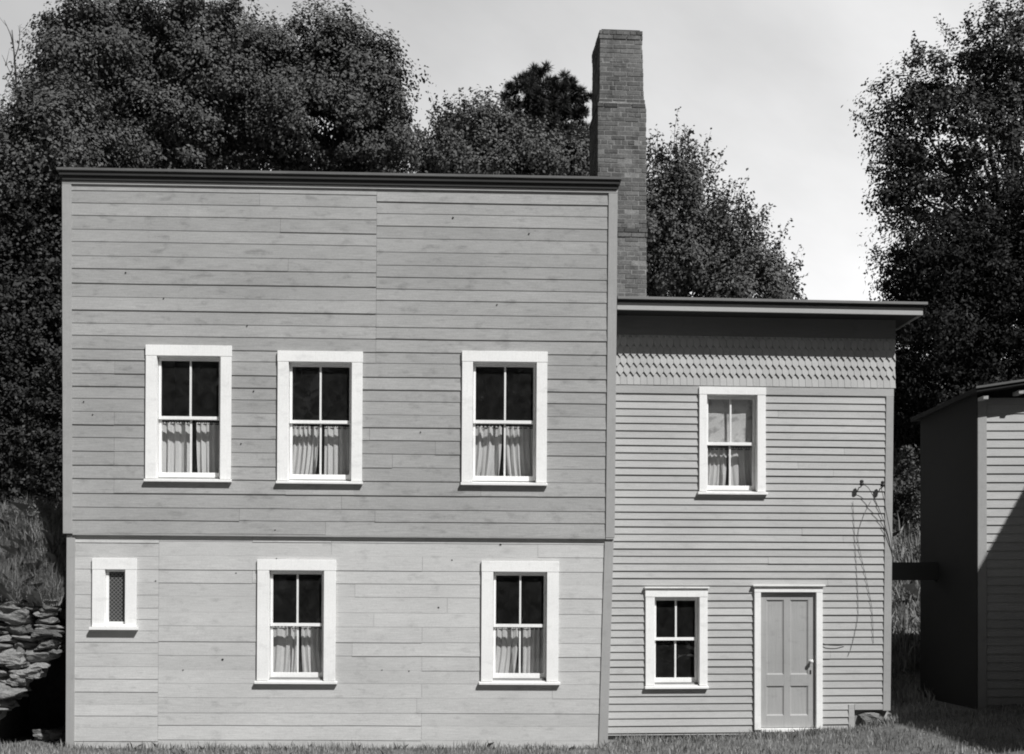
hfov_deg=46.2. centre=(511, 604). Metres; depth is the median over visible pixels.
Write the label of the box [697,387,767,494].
window
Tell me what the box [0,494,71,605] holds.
bank grass
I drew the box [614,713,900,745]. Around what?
tall grass
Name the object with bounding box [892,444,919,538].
shrub
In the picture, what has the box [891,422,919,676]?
hillside grass
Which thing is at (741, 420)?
window shade
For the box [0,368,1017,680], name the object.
hillside
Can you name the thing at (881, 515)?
wire
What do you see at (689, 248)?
broadleaf tree
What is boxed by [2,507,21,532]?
shrub
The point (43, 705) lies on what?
bank earth
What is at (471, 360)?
window
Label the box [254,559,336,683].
window
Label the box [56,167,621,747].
plank house
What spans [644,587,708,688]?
window
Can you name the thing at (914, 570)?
timber beam
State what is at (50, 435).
shrub
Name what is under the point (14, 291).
young tree
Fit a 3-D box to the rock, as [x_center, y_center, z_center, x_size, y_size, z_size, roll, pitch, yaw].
[5.351,1.671,18.003,0.371,0.202,0.324,0,0,0]
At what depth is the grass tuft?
16.77 m
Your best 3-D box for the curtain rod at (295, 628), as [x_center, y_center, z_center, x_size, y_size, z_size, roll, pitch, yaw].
[-3.042,0.334,17.160,0.867,0.014,0.013,0,0,-2]
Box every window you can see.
[89,558,137,629]
[144,345,231,481]
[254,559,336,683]
[276,351,362,483]
[461,351,547,485]
[479,561,559,684]
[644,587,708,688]
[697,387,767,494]
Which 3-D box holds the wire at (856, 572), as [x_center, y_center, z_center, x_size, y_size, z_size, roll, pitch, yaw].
[5.077,-0.394,17.857,0.162,2.308,0.011,0,0,-4]
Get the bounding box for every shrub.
[0,396,61,508]
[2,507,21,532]
[8,343,62,510]
[22,496,60,524]
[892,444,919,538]
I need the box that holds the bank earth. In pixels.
[0,599,65,741]
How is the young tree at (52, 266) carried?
on the hillside
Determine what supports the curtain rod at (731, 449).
attached to the clapboard house at (734, 608)
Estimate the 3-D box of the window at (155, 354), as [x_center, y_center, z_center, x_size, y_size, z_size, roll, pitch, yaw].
[-4.530,-2.677,16.878,1.212,1.913,0.259,0,0,-2]
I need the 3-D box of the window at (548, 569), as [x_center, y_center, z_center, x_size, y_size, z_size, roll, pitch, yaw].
[0.110,0.254,17.044,1.152,1.747,0.218,0,0,-2]
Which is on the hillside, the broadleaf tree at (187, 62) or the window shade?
the broadleaf tree at (187, 62)
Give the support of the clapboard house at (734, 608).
on the ground at (920, 724)
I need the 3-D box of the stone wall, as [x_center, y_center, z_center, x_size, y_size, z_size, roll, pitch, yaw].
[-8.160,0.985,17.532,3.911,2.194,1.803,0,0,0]
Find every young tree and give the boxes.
[0,169,62,498]
[0,200,61,491]
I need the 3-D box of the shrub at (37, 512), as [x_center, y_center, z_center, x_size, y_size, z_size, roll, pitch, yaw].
[-6.900,-1.290,17.699,0.571,0.633,0.486,0,0,0]
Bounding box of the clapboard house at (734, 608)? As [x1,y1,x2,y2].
[589,29,927,741]
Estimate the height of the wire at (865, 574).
2.117 m
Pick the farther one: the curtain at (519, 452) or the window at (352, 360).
the curtain at (519, 452)
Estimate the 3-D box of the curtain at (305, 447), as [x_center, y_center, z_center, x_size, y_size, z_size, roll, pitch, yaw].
[-3.034,-2.148,17.112,0.552,0.825,0.075,0,0,-2]
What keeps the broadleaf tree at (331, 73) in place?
on the hillside
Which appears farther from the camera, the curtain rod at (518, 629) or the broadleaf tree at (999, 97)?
the broadleaf tree at (999, 97)
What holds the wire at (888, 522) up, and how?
hanging from the insulator
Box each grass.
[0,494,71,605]
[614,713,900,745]
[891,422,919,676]
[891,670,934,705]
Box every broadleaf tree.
[0,0,170,485]
[77,0,278,170]
[166,0,432,172]
[409,79,589,175]
[646,107,807,299]
[841,0,1023,274]
[856,157,1023,458]
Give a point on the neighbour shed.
(972, 542)
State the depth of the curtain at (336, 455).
17.14 m
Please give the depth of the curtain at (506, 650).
17.25 m
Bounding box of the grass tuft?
[0,739,609,750]
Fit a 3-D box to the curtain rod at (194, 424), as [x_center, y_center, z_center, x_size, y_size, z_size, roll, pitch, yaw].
[-4.536,-2.574,17.078,0.986,0.015,0.013,0,0,-2]
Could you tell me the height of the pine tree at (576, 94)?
9.724 m
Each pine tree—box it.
[499,59,571,150]
[541,74,591,142]
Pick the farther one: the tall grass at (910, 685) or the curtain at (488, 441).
the tall grass at (910, 685)
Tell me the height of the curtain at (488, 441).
0.852 m
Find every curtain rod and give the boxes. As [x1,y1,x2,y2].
[163,423,218,424]
[273,628,321,628]
[496,629,542,629]
[708,449,749,449]
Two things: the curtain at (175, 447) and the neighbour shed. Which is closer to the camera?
the curtain at (175, 447)
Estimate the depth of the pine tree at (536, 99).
32.66 m
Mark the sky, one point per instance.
(771, 80)
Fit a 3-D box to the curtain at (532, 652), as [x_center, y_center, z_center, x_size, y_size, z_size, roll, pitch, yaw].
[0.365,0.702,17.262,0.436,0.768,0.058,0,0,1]
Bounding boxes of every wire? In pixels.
[848,507,857,654]
[858,501,873,642]
[865,485,890,549]
[880,485,891,553]
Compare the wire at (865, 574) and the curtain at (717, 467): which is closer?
the wire at (865, 574)
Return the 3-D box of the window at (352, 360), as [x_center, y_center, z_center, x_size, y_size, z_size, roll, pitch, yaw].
[-2.700,-2.630,16.936,1.210,1.863,0.259,0,0,-2]
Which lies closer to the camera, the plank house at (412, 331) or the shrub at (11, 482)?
the plank house at (412, 331)
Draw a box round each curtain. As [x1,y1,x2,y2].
[162,422,189,472]
[196,422,218,472]
[273,626,296,671]
[292,426,318,473]
[301,626,321,671]
[324,426,349,474]
[472,426,501,480]
[495,628,517,672]
[506,426,532,475]
[522,627,542,672]
[708,447,726,485]
[728,447,751,485]
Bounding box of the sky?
[0,0,1023,367]
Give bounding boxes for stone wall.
[0,599,65,740]
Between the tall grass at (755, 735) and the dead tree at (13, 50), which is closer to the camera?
the tall grass at (755, 735)
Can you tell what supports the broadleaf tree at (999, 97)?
on the hillside
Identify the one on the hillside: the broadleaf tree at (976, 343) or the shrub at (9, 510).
the broadleaf tree at (976, 343)
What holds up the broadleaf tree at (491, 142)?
on the hillside
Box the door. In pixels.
[752,585,824,731]
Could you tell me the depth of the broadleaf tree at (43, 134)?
25.47 m
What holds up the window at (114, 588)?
in the plank house at (412, 331)
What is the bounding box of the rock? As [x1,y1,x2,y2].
[858,711,879,723]
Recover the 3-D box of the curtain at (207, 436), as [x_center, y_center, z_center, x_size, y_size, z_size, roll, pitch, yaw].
[-4.229,-2.179,17.086,0.515,0.853,0.096,0,0,-9]
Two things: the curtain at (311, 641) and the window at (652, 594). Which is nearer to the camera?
the curtain at (311, 641)
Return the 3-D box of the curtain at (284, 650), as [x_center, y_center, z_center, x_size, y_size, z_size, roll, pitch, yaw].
[-3.314,0.682,17.159,0.516,0.763,0.067,0,0,-2]
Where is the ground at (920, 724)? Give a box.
[0,685,1023,753]
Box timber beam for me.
[892,562,937,579]
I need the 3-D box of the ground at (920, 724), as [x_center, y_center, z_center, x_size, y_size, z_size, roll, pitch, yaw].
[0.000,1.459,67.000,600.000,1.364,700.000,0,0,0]
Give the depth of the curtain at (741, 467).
18.02 m
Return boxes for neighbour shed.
[910,379,1023,708]
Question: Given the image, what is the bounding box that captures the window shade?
[708,399,752,442]
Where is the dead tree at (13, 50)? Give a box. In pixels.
[2,21,28,440]
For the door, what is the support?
in the clapboard house at (734, 608)

